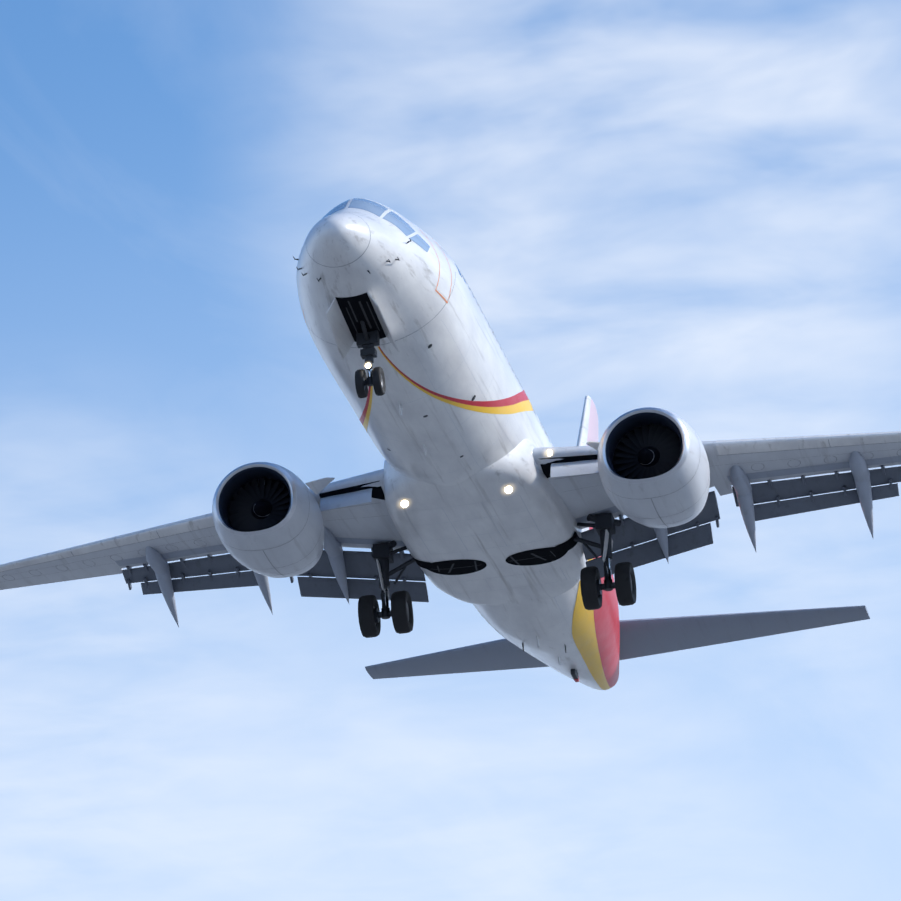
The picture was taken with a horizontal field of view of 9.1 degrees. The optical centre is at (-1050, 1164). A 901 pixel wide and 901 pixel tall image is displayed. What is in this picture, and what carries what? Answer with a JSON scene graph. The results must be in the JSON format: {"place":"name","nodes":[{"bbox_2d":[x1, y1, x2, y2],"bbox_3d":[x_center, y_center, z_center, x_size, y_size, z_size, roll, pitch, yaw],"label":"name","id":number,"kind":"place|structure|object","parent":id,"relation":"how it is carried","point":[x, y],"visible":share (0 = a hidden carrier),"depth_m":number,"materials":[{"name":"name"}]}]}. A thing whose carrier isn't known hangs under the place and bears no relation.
{"place":"outdoors","nodes":[
{"label":"outdoors","id":0,"kind":"place"},
{"bbox_2d":[296,198,602,689],"bbox_3d":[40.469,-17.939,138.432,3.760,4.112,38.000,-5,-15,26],"label":"fuselage","id":1,"kind":"object","parent":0,"point":[408,299],"visible":0.46,"depth_m":127.52,"materials":[{"name":"white paint"}]},
{"bbox_2d":[0,469,407,589],"bbox_3d":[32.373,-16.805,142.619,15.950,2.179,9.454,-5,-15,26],"label":"wing","id":2,"kind":"structure","parent":1,"relation":"attached to","point":[380,526],"depth_m":142.06,"materials":[{"name":"grey metal"}]},
{"bbox_2d":[0,513,213,571],"bbox_3d":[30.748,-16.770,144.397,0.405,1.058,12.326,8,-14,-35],"label":"slats","id":3,"kind":"object","parent":2,"relation":"attached to","point":[197,524],"visible":0.85,"depth_m":142.76,"materials":[{"name":"white paint"}]},
{"bbox_2d":[1,503,387,581],"bbox_3d":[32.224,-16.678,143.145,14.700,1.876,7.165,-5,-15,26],"label":"wing panel seams","id":4,"kind":"object","parent":2,"relation":"on","point":[139,550],"visible":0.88,"depth_m":143.64,"materials":[{"name":"grey metal"}]},
{"bbox_2d":[146,527,348,626],"bbox_3d":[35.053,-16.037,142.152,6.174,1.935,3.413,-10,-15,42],"label":"flap track fairings","id":5,"kind":"object","parent":2,"relation":"on","point":[159,564],"visible":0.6,"depth_m":142.49,"materials":[{"name":"paint"}]},
{"bbox_2d":[115,537,404,565],"bbox_3d":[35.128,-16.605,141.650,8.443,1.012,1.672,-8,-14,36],"label":"flap gap","id":6,"kind":"object","parent":2,"relation":"attached to","point":[175,554],"visible":0.5,"depth_m":142.61,"materials":[{"name":"paint"}]},
{"bbox_2d":[212,462,323,577],"bbox_3d":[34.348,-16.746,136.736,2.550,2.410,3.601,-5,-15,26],"label":"engine cowl","id":7,"kind":"object","parent":2,"relation":"attached to","point":[302,545],"visible":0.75,"depth_m":135.72,"materials":[{"name":"white metal"}]},
{"bbox_2d":[213,462,296,535],"bbox_3d":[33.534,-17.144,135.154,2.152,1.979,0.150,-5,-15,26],"label":"engine inlet lip","id":8,"kind":"object","parent":7,"relation":"attached to","point":[293,502],"visible":1,"depth_m":135.10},
{"bbox_2d":[219,467,290,531],"bbox_3d":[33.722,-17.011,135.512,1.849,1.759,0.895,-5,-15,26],"label":"engine inlet duct","id":9,"kind":"object","parent":7,"relation":"in","point":[233,484],"visible":0.62,"depth_m":135.63,"materials":[{"name":"black metal"}]},
{"bbox_2d":[228,477,289,531],"bbox_3d":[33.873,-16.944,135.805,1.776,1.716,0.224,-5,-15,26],"label":"engine fan blades","id":10,"kind":"object","parent":7,"relation":"on","point":[241,518],"depth_m":135.90,"materials":[{"name":"black metal"}]},
{"bbox_2d":[251,500,271,518],"bbox_3d":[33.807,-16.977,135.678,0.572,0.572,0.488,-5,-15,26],"label":"fan spinner","id":11,"kind":"object","parent":10,"relation":"on","point":[262,507],"visible":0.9,"depth_m":135.63,"materials":[{"name":"black metal"}]},
{"bbox_2d":[220,483,321,576],"bbox_3d":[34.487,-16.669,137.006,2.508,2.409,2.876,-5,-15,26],"label":"nacelle panel seams","id":12,"kind":"object","parent":7,"relation":"on","point":[281,545],"visible":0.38,"depth_m":135.99,"materials":[{"name":"grey metal"}]},
{"bbox_2d":[305,477,334,494],"bbox_3d":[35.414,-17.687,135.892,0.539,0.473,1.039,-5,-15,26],"label":"engine strake","id":13,"kind":"object","parent":7,"relation":"attached to","point":[316,487],"visible":1,"depth_m":136.02,"materials":[{"name":"white metal"}]},
{"bbox_2d":[122,547,428,601],"bbox_3d":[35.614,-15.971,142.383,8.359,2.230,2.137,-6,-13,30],"label":"wing flaps","id":14,"kind":"object","parent":2,"relation":"attached to","point":[360,564],"visible":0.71,"depth_m":141.80,"materials":[{"name":"grey paint"}]},
{"bbox_2d":[320,488,371,510],"bbox_3d":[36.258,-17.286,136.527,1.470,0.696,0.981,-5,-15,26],"label":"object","id":15,"kind":"object","parent":2,"relation":"attached to","point":[346,499],"visible":0.85,"depth_m":136.45,"materials":[{"name":"grey paint"}]},
{"bbox_2d":[319,481,384,499],"bbox_3d":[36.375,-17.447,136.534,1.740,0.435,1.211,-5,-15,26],"label":"leading edge gap","id":16,"kind":"object","parent":2,"relation":"in","point":[377,492],"visible":0.54,"depth_m":136.34,"materials":[{"name":"black metal"}]},
{"bbox_2d":[372,540,414,622],"bbox_3d":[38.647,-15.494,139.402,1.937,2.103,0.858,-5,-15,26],"label":"gear struts","id":17,"kind":"object","parent":2,"relation":"attached to","point":[382,553],"visible":0.69,"depth_m":139.58,"materials":[{"name":"grey metal"}]},
{"bbox_2d":[376,559,389,599],"bbox_3d":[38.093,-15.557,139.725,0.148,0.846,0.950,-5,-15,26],"label":"gear door","id":18,"kind":"structure","parent":17,"relation":"attached to","point":[380,574],"depth_m":139.41,"materials":[{"name":"grey metal"}]},
{"bbox_2d":[382,586,388,607],"bbox_3d":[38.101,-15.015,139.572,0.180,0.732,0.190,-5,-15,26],"label":"oleo piston","id":19,"kind":"object","parent":17,"relation":"attached to","point":[387,602],"visible":0.23,"depth_m":139.50,"materials":[{"name":"silver metal"}]},
{"bbox_2d":[373,602,408,624],"bbox_3d":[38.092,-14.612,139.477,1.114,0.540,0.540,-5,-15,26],"label":"wheel hubs","id":20,"kind":"object","parent":17,"relation":"attached to","point":[407,611],"visible":0.06,"depth_m":139.41,"materials":[{"name":"grey metal"}]},
{"bbox_2d":[358,591,413,637],"bbox_3d":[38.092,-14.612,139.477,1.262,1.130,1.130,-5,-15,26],"label":"main gear tires","id":21,"kind":"object","parent":20,"relation":"on","point":[402,624],"visible":0.98,"depth_m":139.17,"materials":[{"name":"black rubber"}]},
{"bbox_2d":[306,212,370,266],"bbox_3d":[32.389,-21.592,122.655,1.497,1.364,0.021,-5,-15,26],"label":"radome seam","id":22,"kind":"object","parent":1,"relation":"attached to","point":[356,259],"visible":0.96,"depth_m":122.39,"materials":[{"name":"grey"}]},
{"bbox_2d":[335,292,385,341],"bbox_3d":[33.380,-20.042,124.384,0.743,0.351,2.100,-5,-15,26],"label":"nose wheel well","id":23,"kind":"object","parent":1,"relation":"in","point":[343,304],"visible":0.71,"depth_m":124.19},
{"bbox_2d":[326,293,399,360],"bbox_3d":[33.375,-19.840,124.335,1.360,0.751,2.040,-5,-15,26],"label":"nose gear doors","id":24,"kind":"structure","parent":1,"relation":"attached to","point":[342,336],"depth_m":124.45,"materials":[{"name":"grey metal"}]},
{"bbox_2d":[346,308,357,332],"bbox_3d":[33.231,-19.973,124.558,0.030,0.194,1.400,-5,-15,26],"label":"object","id":25,"kind":"object","parent":24,"relation":"attached to","point":[351,320],"visible":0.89,"depth_m":124.49,"materials":[{"name":"grey"}]},
{"bbox_2d":[348,301,357,321],"bbox_3d":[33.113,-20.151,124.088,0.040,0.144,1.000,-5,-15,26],"label":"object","id":26,"kind":"object","parent":24,"relation":"attached to","point":[352,311],"visible":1,"depth_m":124.10,"materials":[{"name":"grey"}]},
{"bbox_2d":[359,301,371,328],"bbox_3d":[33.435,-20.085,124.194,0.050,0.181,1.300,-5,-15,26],"label":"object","id":27,"kind":"object","parent":24,"relation":"attached to","point":[365,315],"visible":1,"depth_m":124.20,"materials":[{"name":"grey"}]},
{"bbox_2d":[366,302,379,330],"bbox_3d":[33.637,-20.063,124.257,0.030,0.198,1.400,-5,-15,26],"label":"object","id":28,"kind":"object","parent":24,"relation":"attached to","point":[373,316],"visible":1,"depth_m":124.25,"materials":[{"name":"grey"}]},
{"bbox_2d":[299,198,429,255],"bbox_3d":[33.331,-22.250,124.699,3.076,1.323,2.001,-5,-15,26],"label":"cockpit windows","id":29,"kind":"structure","parent":1,"relation":"attached to","point":[396,220],"depth_m":124.13,"materials":[{"name":"blue glass"}]},
{"bbox_2d":[359,386,370,424],"bbox_3d":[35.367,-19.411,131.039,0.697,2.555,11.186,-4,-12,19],"label":"red stripe","id":30,"kind":"object","parent":1,"relation":"attached to","point":[362,418],"visible":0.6,"depth_m":129.24,"materials":[{"name":"paint"}]},
{"bbox_2d":[356,321,379,385],"bbox_3d":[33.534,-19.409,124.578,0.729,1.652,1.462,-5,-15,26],"label":"nose gear struts","id":31,"kind":"object","parent":1,"relation":"attached to","point":[366,341],"visible":0.54,"depth_m":124.82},
{"bbox_2d":[367,362,371,376],"bbox_3d":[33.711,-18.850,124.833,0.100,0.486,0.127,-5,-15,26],"label":"oleo piston","id":32,"kind":"object","parent":31,"relation":"attached to","point":[369,373],"visible":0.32,"depth_m":124.78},
{"bbox_2d":[355,367,385,397],"bbox_3d":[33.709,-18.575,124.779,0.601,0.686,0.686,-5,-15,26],"label":"nose wheel tires","id":33,"kind":"object","parent":31,"relation":"attached to","point":[379,389],"visible":0.98,"depth_m":124.58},
{"bbox_2d":[363,369,372,431],"bbox_3d":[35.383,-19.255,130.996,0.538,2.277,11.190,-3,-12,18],"label":"yellow stripe","id":34,"kind":"object","parent":1,"relation":"attached to","point":[365,423],"visible":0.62,"depth_m":129.37,"materials":[{"name":"yellow paint"}]},
{"bbox_2d":[301,232,451,321],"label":"door outlines","id":35,"kind":"object","parent":1,"relation":"attached to","point":[438,280],"depth_m":125.23,"materials":[{"name":"orange"}]},
{"bbox_2d":[309,273,455,347],"bbox_3d":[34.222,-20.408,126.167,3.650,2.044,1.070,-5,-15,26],"label":"fuselage panel seam","id":36,"kind":"object","parent":1,"relation":"on","point":[413,332],"visible":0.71,"depth_m":125.39,"materials":[{"name":"grey"}]},
{"bbox_2d":[346,302,475,404],"bbox_3d":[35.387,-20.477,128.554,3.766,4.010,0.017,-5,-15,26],"label":"fuselage panel seam","id":37,"kind":"object","parent":1,"relation":"attached to","point":[445,382],"visible":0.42,"depth_m":127.71,"materials":[{"name":"grey"}]},
{"bbox_2d":[293,238,578,679],"bbox_3d":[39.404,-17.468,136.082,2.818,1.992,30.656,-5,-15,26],"label":"antennas and probes","id":38,"kind":"object","parent":1,"relation":"attached to","point":[574,673],"visible":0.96,"depth_m":130.45,"materials":[{"name":"grey metal"}]},
{"bbox_2d":[378,346,528,406],"bbox_3d":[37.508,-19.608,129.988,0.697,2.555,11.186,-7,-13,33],"label":"red stripe","id":39,"kind":"object","parent":1,"relation":"attached to","point":[517,398],"visible":0.98,"depth_m":130.10,"materials":[{"name":"paint"}]},
{"bbox_2d":[378,347,532,413],"bbox_3d":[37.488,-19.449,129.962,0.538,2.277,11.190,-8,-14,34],"label":"yellow stripe","id":40,"kind":"object","parent":1,"relation":"attached to","point":[526,405],"visible":0.98,"depth_m":130.49,"materials":[{"name":"yellow paint"}]},
{"bbox_2d":[365,639,548,678],"bbox_3d":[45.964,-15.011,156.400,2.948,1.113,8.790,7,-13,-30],"label":"horizontal stabilizer","id":41,"kind":"object","parent":1,"relation":"attached to","point":[503,654],"visible":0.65,"depth_m":156.57,"materials":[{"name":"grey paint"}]},
{"bbox_2d":[398,401,560,665],"bbox_3d":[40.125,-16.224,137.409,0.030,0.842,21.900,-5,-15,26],"label":"drain masts","id":42,"kind":"object","parent":1,"relation":"attached to","point":[425,454],"visible":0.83,"depth_m":130.62,"materials":[{"name":"white paint"}]},
{"bbox_2d":[383,439,587,605],"bbox_3d":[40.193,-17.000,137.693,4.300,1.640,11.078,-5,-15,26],"label":"belly fairing","id":43,"kind":"object","parent":1,"relation":"attached to","point":[518,470],"visible":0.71,"depth_m":136.42,"materials":[{"name":"white paint"}]},
{"bbox_2d":[400,485,512,507],"bbox_3d":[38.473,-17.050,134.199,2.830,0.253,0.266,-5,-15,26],"label":"landing lights","id":44,"kind":"object","parent":43,"relation":"on","point":[504,491],"depth_m":133.59},
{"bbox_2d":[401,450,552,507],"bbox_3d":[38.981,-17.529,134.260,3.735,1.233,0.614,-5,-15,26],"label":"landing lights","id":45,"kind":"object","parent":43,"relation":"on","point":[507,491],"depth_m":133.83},
{"bbox_2d":[405,495,566,592],"bbox_3d":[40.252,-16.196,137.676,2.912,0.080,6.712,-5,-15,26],"label":"belly panel seams","id":46,"kind":"object","parent":43,"relation":"on","point":[487,533],"visible":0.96,"depth_m":136.74,"materials":[{"name":"grey"}]},
{"bbox_2d":[433,551,555,572],"bbox_3d":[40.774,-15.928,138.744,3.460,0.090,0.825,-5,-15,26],"label":"wheel well","id":47,"kind":"object","parent":43,"relation":"on","point":[511,557],"visible":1,"depth_m":138.72,"materials":[{"name":"grey metal"}]},
{"bbox_2d":[411,532,578,574],"bbox_3d":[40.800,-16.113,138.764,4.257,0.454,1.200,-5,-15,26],"label":"main wheel wells","id":48,"kind":"object","parent":43,"relation":"on","point":[559,551],"visible":0.96,"depth_m":138.65,"materials":[{"name":"black metal"}]},
{"bbox_2d":[455,264,553,446],"bbox_3d":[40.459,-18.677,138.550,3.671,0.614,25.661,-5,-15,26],"label":"cabin windows","id":49,"kind":"structure","parent":1,"relation":"attached to","point":[496,339],"depth_m":130.60,"materials":[{"name":"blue glass"}]},
{"bbox_2d":[456,286,588,529],"bbox_3d":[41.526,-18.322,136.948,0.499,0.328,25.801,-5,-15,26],"label":"fuselage panel seam","id":50,"kind":"object","parent":1,"relation":"attached to","point":[504,371],"visible":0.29,"depth_m":130.47,"materials":[{"name":"grey"}]},
{"bbox_2d":[572,559,609,689],"bbox_3d":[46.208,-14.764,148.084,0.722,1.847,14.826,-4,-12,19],"label":"yellow stripe","id":51,"kind":"object","parent":1,"relation":"attached to","point":[584,632],"visible":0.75,"depth_m":145.64,"materials":[{"name":"yellow paint"}]},
{"bbox_2d":[587,399,597,445],"bbox_3d":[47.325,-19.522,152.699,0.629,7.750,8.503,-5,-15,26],"label":"fin","id":52,"kind":"object","parent":1,"relation":"attached to","point":[593,428],"visible":0.17,"depth_m":155.53,"materials":[{"name":"metal"}]},
{"bbox_2d":[577,395,590,445],"bbox_3d":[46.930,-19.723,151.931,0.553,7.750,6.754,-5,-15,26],"label":"fin leading edge","id":53,"kind":"object","parent":52,"relation":"attached to","point":[583,434],"visible":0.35,"depth_m":154.41,"materials":[{"name":"white metal"}]},
{"bbox_2d":[589,527,619,687],"bbox_3d":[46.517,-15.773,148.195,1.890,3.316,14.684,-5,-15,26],"label":"red stripe","id":54,"kind":"object","parent":1,"relation":"attached to","point":[606,621],"visible":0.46,"depth_m":147.43,"materials":[{"name":"paint"}]},
{"bbox_2d":[532,433,900,528],"bbox_3d":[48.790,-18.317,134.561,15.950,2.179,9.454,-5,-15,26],"label":"wing","id":55,"kind":"structure","parent":1,"relation":"attached to","point":[579,502],"depth_m":135.05,"materials":[{"name":"grey metal"}]},
{"bbox_2d":[540,454,597,477],"bbox_3d":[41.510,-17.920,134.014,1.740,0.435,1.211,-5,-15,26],"label":"krueger cavity","id":56,"kind":"object","parent":55,"relation":"on","point":[546,468],"visible":0.4,"depth_m":133.99,"materials":[{"name":"black metal"}]},
{"bbox_2d":[550,459,598,476],"bbox_3d":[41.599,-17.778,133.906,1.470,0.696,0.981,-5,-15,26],"label":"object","id":57,"kind":"object","parent":55,"relation":"attached to","point":[574,468],"visible":0.65,"depth_m":133.82,"materials":[{"name":"grey paint"}]},
{"bbox_2d":[574,513,620,594],"bbox_3d":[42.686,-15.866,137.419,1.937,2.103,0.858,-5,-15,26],"label":"gear struts","id":58,"kind":"object","parent":55,"relation":"attached to","point":[605,521],"visible":0.69,"depth_m":137.14,"materials":[{"name":"black metal"}]},
{"bbox_2d":[580,562,635,609],"bbox_3d":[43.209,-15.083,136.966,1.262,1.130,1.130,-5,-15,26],"label":"landing gear tires","id":59,"kind":"object","parent":58,"relation":"attached to","point":[625,591],"visible":0.96,"depth_m":136.65,"materials":[{"name":"black rubber"}]},
{"bbox_2d":[603,529,612,561],"bbox_3d":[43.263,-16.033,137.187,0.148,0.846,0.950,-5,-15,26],"label":"gear door","id":60,"kind":"structure","parent":58,"relation":"attached to","point":[605,544],"depth_m":136.85,"materials":[{"name":"grey metal"}]},
{"bbox_2d":[604,557,611,579],"bbox_3d":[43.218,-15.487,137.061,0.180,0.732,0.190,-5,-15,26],"label":"landing gear piston","id":61,"kind":"object","parent":58,"relation":"attached to","point":[609,574],"visible":0.23,"depth_m":136.99,"materials":[{"name":"silver metal"}]},
{"bbox_2d":[598,407,709,527],"bbox_3d":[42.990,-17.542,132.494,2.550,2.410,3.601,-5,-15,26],"label":"engine cowl","id":62,"kind":"object","parent":55,"relation":"on","point":[640,506],"visible":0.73,"depth_m":131.49,"materials":[{"name":"white metal"}]},
{"bbox_2d":[586,441,599,450],"bbox_3d":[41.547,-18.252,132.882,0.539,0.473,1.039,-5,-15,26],"label":"engine strake","id":63,"kind":"object","parent":62,"relation":"attached to","point":[594,445],"visible":0.64,"depth_m":133.02,"materials":[{"name":"grey metal"}]},
{"bbox_2d":[605,412,681,478],"bbox_3d":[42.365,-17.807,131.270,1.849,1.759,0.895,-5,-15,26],"label":"engine inlet duct","id":64,"kind":"object","parent":62,"relation":"attached to","point":[621,429],"visible":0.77,"depth_m":131.36,"materials":[{"name":"black metal"}]},
{"bbox_2d":[599,407,688,483],"bbox_3d":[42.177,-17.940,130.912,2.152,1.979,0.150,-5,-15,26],"label":"engine inlet lip","id":65,"kind":"object","parent":62,"relation":"attached to","point":[685,445],"visible":1,"depth_m":130.86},
{"bbox_2d":[613,423,680,478],"bbox_3d":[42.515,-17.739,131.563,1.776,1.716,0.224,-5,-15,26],"label":"engine fan blades","id":66,"kind":"object","parent":62,"relation":"on","point":[665,442],"depth_m":131.63,"materials":[{"name":"black metal"}]},
{"bbox_2d":[638,447,659,466],"bbox_3d":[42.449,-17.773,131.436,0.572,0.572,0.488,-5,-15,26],"label":"engine spinner","id":67,"kind":"object","parent":66,"relation":"on","point":[646,455],"visible":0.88,"depth_m":131.39,"materials":[{"name":"black metal"}]},
{"bbox_2d":[605,437,708,526],"bbox_3d":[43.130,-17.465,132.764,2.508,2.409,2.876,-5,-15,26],"label":"nacelle panel lines","id":68,"kind":"object","parent":62,"relation":"on","point":[660,496],"visible":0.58,"depth_m":131.97,"materials":[{"name":"grey metal"}]},
{"bbox_2d":[558,439,900,491],"bbox_3d":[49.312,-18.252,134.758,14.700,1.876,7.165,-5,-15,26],"label":"wing panel lines","id":69,"kind":"object","parent":55,"relation":"on","point":[782,459],"visible":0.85,"depth_m":134.91,"materials":[{"name":"grey metal"}]},
{"bbox_2d":[575,456,900,522],"bbox_3d":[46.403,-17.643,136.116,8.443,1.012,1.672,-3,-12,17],"label":"cove band","id":70,"kind":"object","parent":55,"relation":"on","point":[772,473],"visible":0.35,"depth_m":135.83,"materials":[{"name":"paint"}]},
{"bbox_2d":[581,465,900,577],"bbox_3d":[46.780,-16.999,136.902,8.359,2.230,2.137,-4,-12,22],"label":"wing flaps","id":71,"kind":"object","parent":55,"relation":"attached to","point":[630,533],"visible":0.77,"depth_m":136.92,"materials":[{"name":"grey paint"}]},
{"bbox_2d":[654,451,872,563],"bbox_3d":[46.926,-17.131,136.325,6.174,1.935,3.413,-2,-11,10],"label":"flap track fairings","id":72,"kind":"object","parent":55,"relation":"on","point":[741,484],"visible":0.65,"depth_m":136.21,"materials":[{"name":"paint"}]},
{"bbox_2d":[716,431,900,454],"bbox_3d":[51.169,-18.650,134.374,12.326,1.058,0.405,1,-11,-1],"label":"slats","id":73,"kind":"object","parent":55,"relation":"on","point":[748,447],"visible":1,"depth_m":134.15,"materials":[{"name":"white paint"}]},
{"bbox_2d":[619,605,869,659],"bbox_3d":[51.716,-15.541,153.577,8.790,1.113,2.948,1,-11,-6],"label":"horizontal stabilizer","id":74,"kind":"object","parent":1,"relation":"attached to","point":[645,637],"visible":0.9,"depth_m":152.82,"materials":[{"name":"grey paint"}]},
{"bbox_2d":[0,0,900,900],"label":"sky","id":75,"kind":"structure","parent":0,"point":[689,209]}
]}

